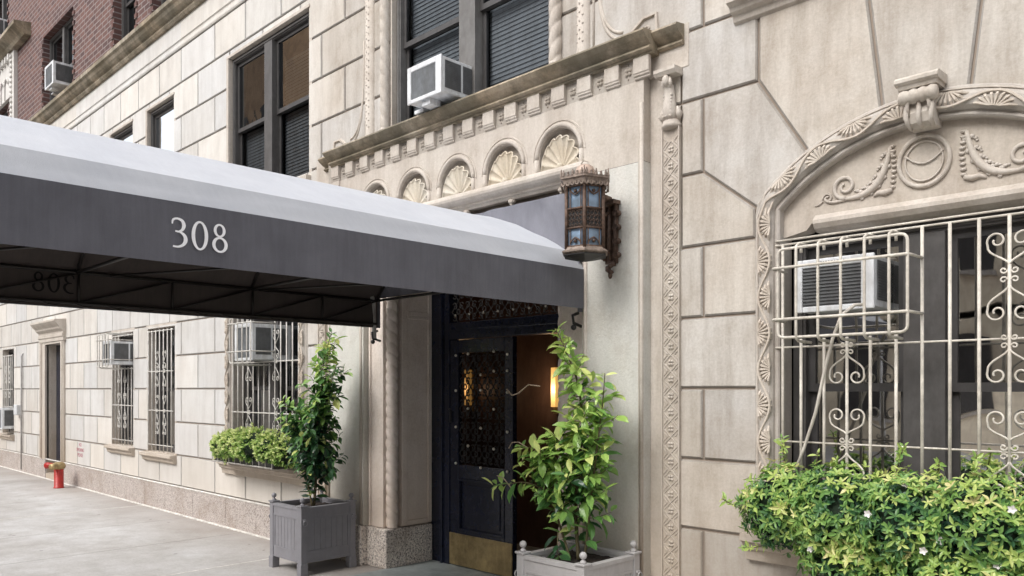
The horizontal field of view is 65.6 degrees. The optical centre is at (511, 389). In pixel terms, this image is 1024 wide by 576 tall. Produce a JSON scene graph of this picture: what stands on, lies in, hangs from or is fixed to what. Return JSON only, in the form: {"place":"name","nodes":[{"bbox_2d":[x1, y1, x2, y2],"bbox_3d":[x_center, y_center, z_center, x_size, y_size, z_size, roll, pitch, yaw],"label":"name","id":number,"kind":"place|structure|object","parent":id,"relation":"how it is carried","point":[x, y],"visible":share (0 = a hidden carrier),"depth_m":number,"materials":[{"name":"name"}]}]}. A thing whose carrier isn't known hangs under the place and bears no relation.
{"place":"outdoors","nodes":[
{"label":"outdoors","id":0,"kind":"place"},
{"bbox_2d":[0,467,380,575],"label":"sidewalk","id":1,"kind":"structure","parent":0,"point":[134,539],"depth_m":8.36,"materials":[{"name":"concrete"}]},
{"bbox_2d":[44,462,65,488],"bbox_3d":[-7.410,1.387,12.903,0.403,0.425,0.272,0,0,45],"label":"standpipe","id":2,"kind":"object","parent":1,"relation":"on","point":[58,468],"visible":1,"depth_m":12.84,"materials":[{"name":"red metal"}]},
{"bbox_2d":[0,505,268,575],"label":"pavement joint","id":3,"kind":"object","parent":1,"relation":"on","point":[163,575],"visible":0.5,"depth_m":7.34,"materials":[{"name":"grey concrete"}]},
{"bbox_2d":[268,490,356,575],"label":"planter","id":4,"kind":"object","parent":1,"relation":"on","point":[303,532],"visible":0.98,"depth_m":7.01,"materials":[{"name":"wood"}]},
{"bbox_2d":[275,327,352,505],"bbox_3d":[-1.768,0.254,7.118,0.795,1.598,0.515,0,0,13],"label":"shrub","id":5,"kind":"object","parent":4,"relation":"on","point":[313,453],"visible":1,"depth_m":7.04,"materials":[{"name":"green plant"}]},
{"bbox_2d":[0,0,1023,575],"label":"apartment building","id":6,"kind":"structure","parent":1,"relation":"on","point":[750,154],"depth_m":5.29,"materials":[{"name":"stone"}]},
{"bbox_2d":[0,18,7,35],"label":"air conditioner","id":7,"kind":"object","parent":6,"relation":"attached to","point":[3,24],"visible":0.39,"depth_m":16.37,"materials":[{"name":"white metal"}]},
{"bbox_2d":[0,0,7,19],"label":"window","id":8,"kind":"structure","parent":6,"relation":"in","point":[4,2],"depth_m":17.00,"materials":[{"name":"paint"}]},
{"bbox_2d":[0,408,13,429],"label":"air conditioner","id":9,"kind":"object","parent":6,"relation":"attached to","point":[6,418],"visible":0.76,"depth_m":15.86,"materials":[{"name":"white metal"}]},
{"bbox_2d":[9,350,13,432],"bbox_3d":[-10.176,0.040,16.348,0.890,1.720,0.112,0,0,45],"label":"window","id":10,"kind":"structure","parent":6,"relation":"in","point":[11,352],"depth_m":16.59,"materials":[{"name":"paint"}]},
{"bbox_2d":[14,405,19,414],"bbox_3d":[-9.674,0.400,15.549,0.230,0.200,0.089,0,0,45],"label":"utility box","id":11,"kind":"object","parent":6,"relation":"attached to","point":[16,409],"visible":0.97,"depth_m":15.46,"materials":[{"name":"white metal"}]},
{"bbox_2d":[20,353,22,468],"bbox_3d":[-9.501,0.420,15.418,0.036,2.259,0.063,0,0,45],"label":"conduit","id":12,"kind":"object","parent":6,"relation":"attached to","point":[21,404],"visible":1,"depth_m":15.39,"materials":[{"name":"grey metal"}]},
{"bbox_2d":[56,345,59,460],"bbox_3d":[-7.928,0.350,14.112,0.930,2.300,0.075,0,0,45],"label":"side door","id":13,"kind":"structure","parent":6,"relation":"in","point":[57,346],"depth_m":14.32,"materials":[{"name":"black paint"}]},
{"bbox_2d":[45,60,72,95],"bbox_3d":[-7.737,-5.315,13.662,0.557,0.430,0.420,0,0,45],"label":"air conditioner","id":14,"kind":"object","parent":6,"relation":"attached to","point":[58,77],"visible":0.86,"depth_m":13.46,"materials":[{"name":"white metal"}]},
{"bbox_2d":[50,16,72,100],"bbox_3d":[-7.884,-5.785,14.078,1.740,1.330,0.120,0,0,45],"label":"window","id":15,"kind":"structure","parent":6,"relation":"in","point":[65,33],"depth_m":14.07,"materials":[{"name":"paint"}]},
{"bbox_2d":[103,340,132,364],"bbox_3d":[-5.584,-0.517,11.460,0.377,0.345,0.490,0,0,45],"label":"air conditioner","id":16,"kind":"object","parent":6,"relation":"attached to","point":[120,349],"visible":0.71,"depth_m":11.27,"materials":[{"name":"white metal"}]},
{"bbox_2d":[114,124,132,142],"bbox_3d":[-5.675,-2.990,11.734,0.880,1.680,0.112,0,0,45],"label":"window","id":17,"kind":"structure","parent":6,"relation":"in","point":[127,134],"depth_m":11.71,"materials":[{"name":"glass"}]},
{"bbox_2d":[120,333,132,444],"bbox_3d":[-5.597,-0.005,11.769,0.860,1.650,0.112,0,0,45],"label":"window","id":18,"kind":"structure","parent":6,"relation":"in","point":[129,337],"depth_m":12.00,"materials":[{"name":"paint"}]},
{"bbox_2d":[122,0,134,38],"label":"window","id":19,"kind":"structure","parent":6,"relation":"in","point":[126,4],"depth_m":12.03,"materials":[{"name":"paint"}]},
{"bbox_2d":[151,98,173,150],"bbox_3d":[-4.653,-2.990,10.712,0.890,1.680,0.112,0,0,45],"label":"window","id":20,"kind":"structure","parent":6,"relation":"in","point":[162,118],"depth_m":10.77,"materials":[{"name":"glass"}]},
{"bbox_2d":[157,327,174,452],"bbox_3d":[-4.586,0.008,10.758,0.920,1.675,0.112,0,0,45],"label":"window","id":21,"kind":"structure","parent":6,"relation":"in","point":[169,331],"depth_m":11.01,"materials":[{"name":"paint"}]},
{"bbox_2d":[212,445,291,469],"bbox_3d":[-2.788,0.685,8.455,1.350,0.262,0.227,0,0,45],"label":"window box","id":22,"kind":"object","parent":6,"relation":"on","point":[256,463],"visible":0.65,"depth_m":8.20,"materials":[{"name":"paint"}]},
{"bbox_2d":[209,422,294,469],"bbox_3d":[-2.765,0.584,8.301,1.695,0.475,0.412,0,0,45],"label":"clipped shrub","id":23,"kind":"object","parent":22,"relation":"in","point":[250,442],"visible":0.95,"depth_m":8.08,"materials":[{"name":"green plant"}]},
{"bbox_2d":[235,322,290,360],"bbox_3d":[-2.695,-0.502,8.600,0.407,0.395,0.450,0,0,45],"label":"air conditioner","id":24,"kind":"object","parent":6,"relation":"attached to","point":[262,337],"visible":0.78,"depth_m":8.43,"materials":[{"name":"white metal"}]},
{"bbox_2d":[233,12,308,176],"bbox_3d":[-2.590,-2.990,8.667,1.760,1.680,0.154,0,0,45],"label":"window","id":25,"kind":"structure","parent":6,"relation":"in","point":[278,141],"depth_m":8.58,"materials":[{"name":"paint"}]},
{"bbox_2d":[245,319,299,435],"bbox_3d":[-2.553,-0.025,8.761,1.494,1.690,0.120,0,0,45],"label":"window","id":26,"kind":"structure","parent":6,"relation":"in","point":[283,364],"depth_m":8.96,"materials":[{"name":"paint"}]},
{"bbox_2d":[0,115,583,343],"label":"entrance awning","id":27,"kind":"object","parent":6,"relation":"attached to","point":[91,221],"visible":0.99,"depth_m":4.24,"materials":[{"name":"fabric"}]},
{"bbox_2d":[407,54,471,114],"bbox_3d":[-0.560,-2.402,6.393,0.487,0.335,0.430,0,0,45],"label":"air conditioner","id":28,"kind":"object","parent":6,"relation":"attached to","point":[436,81],"visible":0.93,"depth_m":6.22,"materials":[{"name":"white metal"}]},
{"bbox_2d":[350,544,541,575],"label":"entrance floor","id":29,"kind":"structure","parent":6,"relation":"in","point":[431,568],"depth_m":6.97,"materials":[{"name":"grey concrete"}]},
{"bbox_2d":[397,0,548,122],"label":"window","id":30,"kind":"structure","parent":6,"relation":"in","point":[471,19],"depth_m":6.33,"materials":[{"name":"glass"}]},
{"bbox_2d":[449,336,516,575],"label":"door","id":31,"kind":"structure","parent":6,"relation":"in","point":[482,413],"depth_m":6.92,"materials":[{"name":"black paint"}]},
{"bbox_2d":[560,164,620,278],"bbox_3d":[0.503,-1.067,5.048,0.350,0.696,0.446,0,0,45],"label":"wall lantern","id":32,"kind":"object","parent":6,"relation":"attached to","point":[592,215],"depth_m":4.92,"materials":[{"name":"brown metal"}]},
{"bbox_2d":[797,252,893,314],"bbox_3d":[1.800,-0.557,4.301,0.432,0.285,0.292,0,0,45],"label":"air conditioner","id":33,"kind":"object","parent":6,"relation":"attached to","point":[876,283],"visible":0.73,"depth_m":4.19,"materials":[{"name":"white metal"}]},
{"bbox_2d":[793,303,862,476],"bbox_3d":[1.637,0.020,4.169,0.396,0.927,0.108,0,0,45],"label":"drain hose","id":34,"kind":"object","parent":33,"relation":"attached to","point":[852,306],"visible":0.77,"depth_m":4.18,"materials":[{"name":"plastic"}]},
{"bbox_2d":[793,208,1023,495],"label":"window","id":35,"kind":"structure","parent":6,"relation":"in","point":[964,395],"depth_m":4.05,"materials":[{"name":"paint"}]},
{"bbox_3d":[1.886,0.665,3.766,1.370,0.262,0.247,0,0,45],"label":"window box","id":36,"kind":"object","parent":6,"relation":"on","visible":0},
{"bbox_2d":[719,434,1023,575],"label":"flowering shrub","id":37,"kind":"object","parent":36,"relation":"in","point":[839,522],"visible":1,"depth_m":3.63,"materials":[{"name":"green plant"}]},
{"bbox_2d":[514,531,642,575],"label":"planter","id":38,"kind":"object","parent":1,"relation":"on","point":[600,561],"visible":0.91,"depth_m":4.93,"materials":[{"name":"wood"}]},
{"bbox_2d":[482,322,628,560],"bbox_3d":[0.271,0.354,5.055,1.027,1.579,0.459,0,0,22],"label":"shrub","id":39,"kind":"object","parent":38,"relation":"on","point":[584,477],"visible":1,"depth_m":4.95,"materials":[{"name":"green plant"}]}
]}

